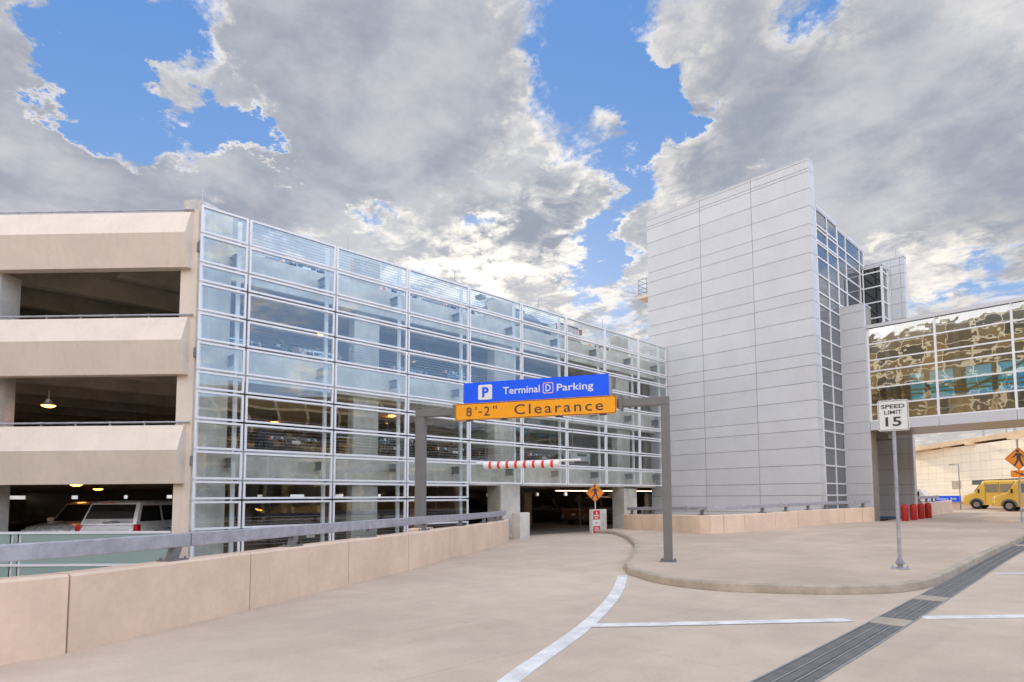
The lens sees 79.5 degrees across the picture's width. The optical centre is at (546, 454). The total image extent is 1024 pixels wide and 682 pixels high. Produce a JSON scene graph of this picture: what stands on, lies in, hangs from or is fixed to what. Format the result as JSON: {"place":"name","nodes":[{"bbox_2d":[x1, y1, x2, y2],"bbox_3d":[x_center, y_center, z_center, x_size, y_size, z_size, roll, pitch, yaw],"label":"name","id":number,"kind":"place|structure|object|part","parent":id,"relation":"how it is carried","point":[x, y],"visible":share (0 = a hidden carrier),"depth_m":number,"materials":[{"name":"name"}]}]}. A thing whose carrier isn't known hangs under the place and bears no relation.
{"place":"outdoors","nodes":[
{"label":"outdoors","id":0,"kind":"place"},
{"bbox_2d":[455,302,486,317],"bbox_3d":[-4.176,-6.824,31.741,4.814,1.820,2.250,-4,-6,44],"label":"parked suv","id":1,"kind":"object","parent":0,"point":[478,314],"visible":0.01,"depth_m":29.70,"materials":[{"name":"white"}]},
{"bbox_2d":[475,376,486,382],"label":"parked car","id":2,"kind":"object","parent":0,"point":[480,378],"visible":0.03,"depth_m":31.27,"materials":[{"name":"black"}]},
{"bbox_2d":[0,510,1023,681],"bbox_3d":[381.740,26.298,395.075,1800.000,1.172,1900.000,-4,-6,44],"label":"road","id":3,"kind":"structure","parent":0,"point":[495,613],"depth_m":7.67,"materials":[{"name":"concrete"}]},
{"bbox_2d":[0,519,508,664],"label":"parapet wall","id":4,"kind":"structure","parent":3,"relation":"on","point":[49,614],"depth_m":8.46,"materials":[{"name":"beige concrete"}]},
{"bbox_2d":[0,511,505,562],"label":"guard rail","id":5,"kind":"object","parent":4,"relation":"on","point":[175,543],"visible":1,"depth_m":8.67,"materials":[{"name":"grey metal"}]},
{"bbox_2d":[408,527,432,531],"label":"gantry plinth","id":6,"kind":"structure","parent":4,"relation":"attached to","point":[413,529],"depth_m":16.45,"materials":[{"name":"beige concrete"}]},
{"bbox_2d":[512,512,529,538],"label":"concrete block","id":7,"kind":"structure","parent":3,"relation":"on","point":[520,525],"depth_m":26.85,"materials":[{"name":"white concrete"}]},
{"bbox_2d":[497,575,627,681],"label":"lane line","id":8,"kind":"object","parent":3,"relation":"on","point":[522,671],"visible":1,"depth_m":7.32,"materials":[{"name":"white paint"}]},
{"bbox_2d":[589,509,606,532],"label":"concrete block","id":9,"kind":"structure","parent":3,"relation":"on","point":[603,518],"depth_m":31.12,"materials":[{"name":"white concrete"}]},
{"bbox_2d":[586,484,603,508],"bbox_3d":[2.491,2.135,31.271,0.926,1.303,0.055,-1,-4,4],"label":"pedestrian sign","id":10,"kind":"object","parent":9,"relation":"on","point":[594,492],"visible":0.98,"depth_m":31.26,"materials":[{"name":"orange metal"}]},
{"bbox_2d":[593,511,599,532],"bbox_3d":[2.529,3.363,30.758,0.015,1.100,0.620,-3,-5,36],"label":"notice board","id":11,"kind":"object","parent":9,"relation":"attached to","point":[596,520],"visible":0.98,"depth_m":30.72,"materials":[{"name":"red metal"}]},
{"bbox_2d":[588,618,850,626],"bbox_3d":[2.355,2.263,8.280,3.584,0.001,0.240,0,-4,-4],"label":"lane line","id":12,"kind":"object","parent":3,"relation":"on","point":[717,622],"visible":1,"depth_m":8.27,"materials":[{"name":"white paint"}]},
{"bbox_2d":[623,507,874,533],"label":"parapet wall","id":13,"kind":"structure","parent":3,"relation":"on","point":[721,524],"depth_m":26.96,"materials":[{"name":"beige concrete"}]},
{"bbox_2d":[627,500,869,514],"bbox_3d":[10.317,2.456,28.049,12.414,0.623,6.956,0,-4,0],"label":"guard rail","id":14,"kind":"object","parent":13,"relation":"on","point":[763,506],"visible":0.94,"depth_m":27.36,"materials":[{"name":"grey metal"}]},
{"bbox_2d":[596,530,1023,593],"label":"kerb","id":15,"kind":"structure","parent":3,"relation":"on","point":[941,576],"depth_m":11.23,"materials":[{"name":"beige concrete"}]},
{"bbox_2d":[605,533,938,593],"bbox_3d":[16.183,3.689,32.975,17.068,0.595,49.816,-4,-6,44],"label":"kerb joint","id":16,"kind":"object","parent":15,"relation":"on","point":[729,591],"visible":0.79,"depth_m":11.40,"materials":[{"name":"grey concrete"}]},
{"bbox_2d":[749,540,1023,681],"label":"trench drain","id":17,"kind":"object","parent":3,"relation":"on","point":[821,662],"visible":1,"depth_m":7.65,"materials":[{"name":"black metal"}]},
{"bbox_2d":[880,516,900,518],"bbox_3d":[19.450,3.595,35.055,1.300,0.043,2.900,-4,-6,44],"label":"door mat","id":18,"kind":"object","parent":3,"relation":"on","point":[887,517],"depth_m":34.52,"materials":[{"name":"blue"}]},
{"bbox_2d":[917,487,930,501],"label":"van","id":19,"kind":"object","parent":3,"relation":"on","point":[920,492],"visible":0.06,"depth_m":50.13,"materials":[{"name":"white metal"}]},
{"bbox_2d":[922,500,952,514],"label":"parapet wall","id":20,"kind":"structure","parent":3,"relation":"on","point":[941,507],"depth_m":38.76,"materials":[{"name":"beige concrete"}]},
{"bbox_2d":[918,495,938,502],"bbox_3d":[23.402,2.711,37.555,3.868,0.420,0.294,3,-5,-41],"label":"guard rail","id":21,"kind":"object","parent":20,"relation":"on","point":[926,498],"visible":0.93,"depth_m":37.10,"materials":[{"name":"grey metal"}]},
{"bbox_2d":[934,496,961,501],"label":"exit board","id":22,"kind":"object","parent":3,"relation":"on","point":[952,498],"visible":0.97,"depth_m":50.87,"materials":[{"name":"metal"}]},
{"bbox_2d":[949,464,960,509],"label":"street lamp","id":23,"kind":"object","parent":3,"relation":"on","point":[959,483],"visible":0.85,"depth_m":48.07,"materials":[{"name":"metal"}]},
{"bbox_2d":[915,430,1023,501],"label":"terminal","id":24,"kind":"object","parent":3,"relation":"on","point":[979,460],"visible":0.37,"depth_m":82.06,"materials":[{"name":"beige concrete"}]},
{"bbox_2d":[972,479,980,484],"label":"window","id":25,"kind":"structure","parent":24,"relation":"in","point":[974,482],"depth_m":79.84,"materials":[{"name":"grey glass"}]},
{"bbox_2d":[919,614,1023,618],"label":"lane line","id":26,"kind":"object","parent":3,"relation":"on","point":[974,616],"visible":1,"depth_m":8.57,"materials":[{"name":"white paint"}]},
{"bbox_2d":[952,502,1023,509],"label":"barrier wall","id":27,"kind":"structure","parent":3,"relation":"on","point":[955,505],"depth_m":50.32,"materials":[{"name":"beige concrete"}]},
{"bbox_2d":[0,0,1023,498],"label":"sky","id":28,"kind":"structure","parent":0,"point":[524,150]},
{"bbox_2d":[482,306,543,332],"bbox_3d":[-2.791,-6.817,33.611,5.800,2.044,2.100,-4,-6,44],"label":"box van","id":29,"kind":"object","parent":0,"point":[528,318],"visible":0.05,"depth_m":31.84,"materials":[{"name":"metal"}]},
{"bbox_2d":[540,321,581,341],"bbox_3d":[-0.690,-6.629,35.056,5.564,1.846,2.320,-4,-6,44],"label":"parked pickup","id":30,"kind":"object","parent":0,"point":[569,329],"visible":0.06,"depth_m":33.12,"materials":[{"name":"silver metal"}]},
{"bbox_2d":[603,508,1023,583],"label":"pavement","id":31,"kind":"structure","parent":0,"point":[860,553],"depth_m":17.39,"materials":[{"name":"concrete"}]},
{"bbox_2d":[414,395,676,561],"bbox_3d":[-0.235,0.629,15.948,7.020,4.088,0.340,-2,-4,17],"label":"sign gantry","id":32,"kind":"object","parent":31,"relation":"on","point":[422,416],"visible":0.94,"depth_m":15.19,"materials":[{"name":"grey metal"}]},
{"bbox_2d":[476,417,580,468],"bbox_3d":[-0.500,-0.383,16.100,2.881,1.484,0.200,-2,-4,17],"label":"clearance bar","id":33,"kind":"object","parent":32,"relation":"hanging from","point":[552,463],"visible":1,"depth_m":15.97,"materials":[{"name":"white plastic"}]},
{"bbox_2d":[455,395,616,421],"bbox_3d":[-0.340,-1.175,15.941,4.390,0.480,0.110,-2,-4,17],"label":"clearance sign","id":34,"kind":"object","parent":32,"relation":"attached to","point":[555,407],"visible":1,"depth_m":15.86,"materials":[{"name":"orange metal"}]},
{"bbox_2d":[463,374,611,403],"bbox_3d":[-0.282,-1.690,16.098,4.030,0.550,0.283,-2,-4,17],"label":"parking sign","id":35,"kind":"object","parent":32,"relation":"on","point":[551,388],"visible":1,"depth_m":15.93,"materials":[{"name":"metal"}]},
{"bbox_2d":[861,250,917,518],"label":"stair tower","id":36,"kind":"structure","parent":31,"relation":"on","point":[884,290],"depth_m":36.52,"materials":[{"name":"metal"}]},
{"bbox_2d":[877,399,909,569],"bbox_3d":[7.489,0.612,13.150,0.585,3.619,0.310,-3,-5,30],"label":"speed limit sign","id":37,"kind":"object","parent":31,"relation":"on","point":[893,415],"visible":1,"depth_m":13.15,"materials":[{"name":"grey metal"}]},
{"bbox_2d":[901,504,908,520],"bbox_3d":[18.368,2.973,31.478,0.333,0.860,0.333,-4,-6,44],"label":"bollard","id":38,"kind":"object","parent":31,"relation":"on","point":[904,513],"visible":0.94,"depth_m":31.35,"materials":[{"name":"red plastic"}]},
{"bbox_2d":[910,504,917,519],"bbox_3d":[19.308,3.010,32.308,0.333,0.860,0.333,-4,-6,44],"label":"bollard","id":39,"kind":"object","parent":31,"relation":"on","point":[913,511],"visible":0.98,"depth_m":32.18,"materials":[{"name":"red plastic"}]},
{"bbox_2d":[917,503,924,518],"bbox_3d":[20.383,3.063,33.422,0.333,0.860,0.333,-4,-6,44],"label":"bollard","id":40,"kind":"object","parent":31,"relation":"on","point":[921,510],"visible":1,"depth_m":33.30,"materials":[{"name":"red plastic"}]},
{"bbox_2d":[924,503,931,517],"bbox_3d":[21.218,3.096,34.145,0.333,0.860,0.333,-4,-6,44],"label":"bollard","id":41,"kind":"object","parent":31,"relation":"on","point":[928,510],"visible":0.95,"depth_m":34.02,"materials":[{"name":"red metal"}]},
{"bbox_2d":[962,480,1015,508],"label":"shuttle van","id":42,"kind":"object","parent":31,"relation":"on","point":[984,494],"visible":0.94,"depth_m":45.69,"materials":[{"name":"yellow metal"}]},
{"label":"side window","id":43,"kind":"part","parent":42,"relation":"part of","materials":[{"name":"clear glass"}]},
{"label":"side window","id":44,"kind":"part","parent":42,"relation":"part of","materials":[{"name":"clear glass"}]},
{"bbox_2d":[993,479,1023,510],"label":"shuttle van","id":45,"kind":"object","parent":31,"relation":"on","point":[1009,500],"visible":0.93,"depth_m":41.19,"materials":[{"name":"yellow metal"}]},
{"bbox_2d":[1005,440,1023,521],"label":"pedestrian sign","id":46,"kind":"object","parent":31,"relation":"on","point":[1015,458],"visible":1,"depth_m":29.11,"materials":[{"name":"orange metal"}]},
{"bbox_3d":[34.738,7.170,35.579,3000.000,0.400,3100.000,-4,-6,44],"label":"ground","id":47,"kind":"structure","parent":0,"visible":0},
{"bbox_2d":[0,189,666,573],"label":"parking garage","id":48,"kind":"structure","parent":47,"relation":"on","point":[116,327],"depth_m":22.15,"materials":[{"name":"beige glass"}]},
{"bbox_2d":[40,390,56,407],"bbox_3d":[-15.866,-1.779,19.616,0.400,0.565,0.394,-4,-6,44],"label":"ceiling lamp","id":49,"kind":"object","parent":48,"relation":"hanging from","point":[48,403],"visible":1,"depth_m":19.53,"materials":[{"name":"yellow metal"}]},
{"bbox_2d":[21,500,104,531],"bbox_3d":[-15.860,2.522,21.846,2.250,1.820,4.814,0,-4,1],"label":"parked suv","id":50,"kind":"object","parent":48,"relation":"on","point":[69,516],"visible":0.16,"depth_m":20.78,"materials":[{"name":"silver metal"}]},
{"bbox_2d":[0,531,170,577],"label":"glass fence","id":51,"kind":"object","parent":48,"relation":"on","point":[31,567],"visible":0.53,"depth_m":17.60,"materials":[{"name":"green"}]},
{"bbox_2d":[93,485,103,489],"bbox_3d":[-20.317,1.343,27.893,0.400,0.565,0.394,-4,-6,44],"label":"ceiling lamp","id":52,"kind":"object","parent":48,"relation":"hanging from","point":[98,487],"visible":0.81,"depth_m":27.79,"materials":[{"name":"yellow glass"}]},
{"bbox_2d":[75,499,172,533],"bbox_3d":[-13.460,2.459,21.342,2.320,1.840,5.064,0,-4,1],"label":"suv","id":53,"kind":"object","parent":48,"relation":"on","point":[131,515],"visible":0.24,"depth_m":19.20,"materials":[{"name":"white metal"}]},
{"bbox_3d":[-13.519,1.843,19.097,1.541,0.575,0.283,0,-4,1],"label":"rear window","id":54,"kind":"part","parent":53,"relation":"part of","materials":[{"name":"black glass"}]},
{"bbox_3d":[-12.671,1.876,19.676,0.082,0.497,1.023,0,-4,1],"label":"side window","id":55,"kind":"part","parent":53,"relation":"part of","materials":[{"name":"black glass"}]},
{"bbox_3d":[-12.648,1.951,20.732,0.082,0.497,0.950,0,-4,1],"label":"side window","id":56,"kind":"part","parent":53,"relation":"part of","materials":[{"name":"black glass"}]},
{"bbox_2d":[229,331,260,350],"bbox_3d":[-12.263,-3.930,22.668,4.814,1.427,2.170,-4,-6,44],"label":"parked car","id":57,"kind":"object","parent":48,"relation":"on","point":[241,341],"visible":0.11,"depth_m":21.33,"materials":[{"name":"blue"}]},
{"bbox_2d":[226,421,316,451],"bbox_3d":[-10.782,-0.562,23.946,4.814,1.427,2.170,-4,-6,44],"label":"parked car","id":58,"kind":"object","parent":48,"relation":"on","point":[286,441],"visible":0.63,"depth_m":22.59,"materials":[{"name":"black metal"}]},
{"bbox_2d":[235,499,328,547],"bbox_3d":[-10.343,2.645,24.153,4.814,1.820,2.250,-4,-6,44],"label":"parked suv","id":59,"kind":"object","parent":48,"relation":"on","point":[302,512],"visible":0.38,"depth_m":23.36,"materials":[{"name":"black"}]},
{"bbox_3d":[-12.049,2.227,24.714,0.869,0.468,0.079,-4,-6,44],"label":"side window","id":60,"kind":"part","parent":59,"relation":"part of","materials":[{"name":"black glass"}]},
{"bbox_3d":[-11.392,2.178,24.082,0.832,0.468,0.079,-4,-6,44],"label":"side window","id":61,"kind":"part","parent":59,"relation":"part of","materials":[{"name":"black glass"}]},
{"bbox_3d":[-10.738,2.129,23.454,1.109,0.468,0.079,-4,-6,44],"label":"side window","id":62,"kind":"part","parent":59,"relation":"part of","materials":[{"name":"black glass"}]},
{"bbox_2d":[265,257,324,273],"bbox_3d":[-10.693,-7.077,24.691,4.814,1.427,2.170,-4,-6,44],"label":"parked car","id":63,"kind":"object","parent":48,"relation":"on","point":[301,266],"visible":0.12,"depth_m":22.96,"materials":[{"name":"white metal"}]},
{"bbox_2d":[264,340,341,364],"bbox_3d":[-10.109,-3.798,24.754,4.814,1.427,2.170,-4,-6,44],"label":"parked car","id":64,"kind":"object","parent":48,"relation":"on","point":[300,346],"visible":0.26,"depth_m":23.44,"materials":[{"name":"silver metal"}]},
{"bbox_2d":[321,421,412,456],"bbox_3d":[-7.869,-0.567,26.977,4.814,1.820,2.250,-4,-6,44],"label":"parked suv","id":65,"kind":"object","parent":48,"relation":"on","point":[385,427],"visible":0.27,"depth_m":26.41,"materials":[{"name":"black"}]},
{"bbox_3d":[-8.917,-1.034,26.906,0.832,0.468,0.079,-4,-6,44],"label":"side window","id":66,"kind":"part","parent":65,"relation":"part of","materials":[{"name":"grey glass"}]},
{"bbox_2d":[380,286,418,298],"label":"parked car","id":67,"kind":"object","parent":48,"relation":"on","point":[393,291],"visible":0.12,"depth_m":25.69,"materials":[{"name":"white"}]},
{"bbox_2d":[379,358,426,377],"bbox_3d":[-7.408,-3.600,27.838,4.814,1.427,2.170,-4,-6,44],"label":"parked car","id":68,"kind":"object","parent":48,"relation":"on","point":[395,366],"visible":0.15,"depth_m":26.36,"materials":[{"name":"blue"}]},
{"bbox_2d":[405,435,465,459],"bbox_3d":[-5.785,-0.233,29.119,4.814,1.427,2.170,-4,-6,44],"label":"parked car","id":69,"kind":"object","parent":48,"relation":"on","point":[442,450],"visible":0.29,"depth_m":27.41,"materials":[{"name":"black"}]},
{"bbox_2d":[402,358,475,382],"bbox_3d":[-5.535,-3.674,29.792,4.814,1.820,2.250,-4,-6,44],"label":"parked suv","id":70,"kind":"object","parent":48,"relation":"on","point":[450,368],"visible":0.18,"depth_m":28.64,"materials":[{"name":"blue metal"}]},
{"bbox_3d":[-5.930,-4.190,29.092,1.109,0.468,0.079,-4,-6,44],"label":"side window","id":71,"kind":"part","parent":70,"relation":"part of","materials":[{"name":"blue glass"}]},
{"bbox_2d":[420,298,474,314],"bbox_3d":[-5.554,-6.749,29.867,4.814,1.427,2.170,-4,-6,44],"label":"parked car","id":72,"kind":"object","parent":48,"relation":"on","point":[441,304],"visible":0.11,"depth_m":28.21,"materials":[{"name":"white metal"}]},
{"bbox_2d":[468,498,487,520],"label":"parked suv","id":73,"kind":"object","parent":48,"relation":"on","point":[476,506],"visible":0.18,"depth_m":48.20,"materials":[{"name":"black"}]},
{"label":"side window","id":74,"kind":"part","parent":73,"relation":"part of","materials":[{"name":"black glass"}]},
{"bbox_2d":[475,294,494,305],"bbox_3d":[-3.905,-7.796,39.899,0.700,4.900,1.400,-4,-6,44],"label":"floodlight mast","id":75,"kind":"object","parent":48,"relation":"on","point":[479,297],"visible":0.4,"depth_m":39.71,"materials":[{"name":"metal"}]},
{"bbox_2d":[471,444,552,460],"bbox_3d":[-1.832,0.037,33.355,4.814,1.427,2.170,-4,-6,44],"label":"parked car","id":76,"kind":"object","parent":48,"relation":"on","point":[529,452],"visible":0.38,"depth_m":31.93,"materials":[{"name":"black"}]},
{"bbox_2d":[520,488,536,492],"bbox_3d":[-1.604,1.972,33.576,0.130,0.270,3.000,-4,-6,44],"label":"lane sign","id":77,"kind":"object","parent":48,"relation":"attached to","point":[528,490],"visible":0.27,"depth_m":34.14,"materials":[{"name":"black"}]},
{"bbox_2d":[518,437,589,465],"bbox_3d":[0.249,-0.023,35.524,4.814,1.820,2.250,-4,-6,44],"label":"parked suv","id":78,"kind":"object","parent":48,"relation":"on","point":[576,455],"visible":0.28,"depth_m":34.36,"materials":[{"name":"black metal"}]},
{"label":"side window","id":79,"kind":"part","parent":78,"relation":"part of","materials":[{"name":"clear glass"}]},
{"bbox_2d":[575,494,582,525],"bbox_3d":[2.064,3.463,38.311,0.540,2.021,0.060,-1,-4,6],"label":"warning sign","id":80,"kind":"object","parent":48,"relation":"on","point":[579,499],"visible":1,"depth_m":38.32,"materials":[{"name":"metal"}]},
{"bbox_2d":[562,496,612,523],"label":"parked pickup","id":81,"kind":"object","parent":48,"relation":"on","point":[571,515],"visible":0.39,"depth_m":41.53,"materials":[{"name":"black"}]},
{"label":"rear window","id":82,"kind":"part","parent":81,"relation":"part of","materials":[{"name":"black glass"}]},
{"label":"side window","id":83,"kind":"part","parent":81,"relation":"part of","materials":[{"name":"black glass"}]},
{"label":"side window","id":84,"kind":"part","parent":81,"relation":"part of","materials":[{"name":"black glass"}]},
{"bbox_2d":[579,342,608,350],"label":"parked car","id":85,"kind":"object","parent":48,"relation":"on","point":[593,345],"visible":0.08,"depth_m":35.50,"materials":[{"name":"white metal"}]},
{"bbox_2d":[638,152,879,520],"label":"tower","id":86,"kind":"structure","parent":47,"relation":"on","point":[759,315],"depth_m":33.26,"materials":[{"name":"metal"}]},
{"bbox_2d":[866,295,1023,435],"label":"footbridge","id":87,"kind":"object","parent":86,"relation":"attached to","point":[981,332],"visible":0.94,"depth_m":32.30,"materials":[{"name":"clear glass"}]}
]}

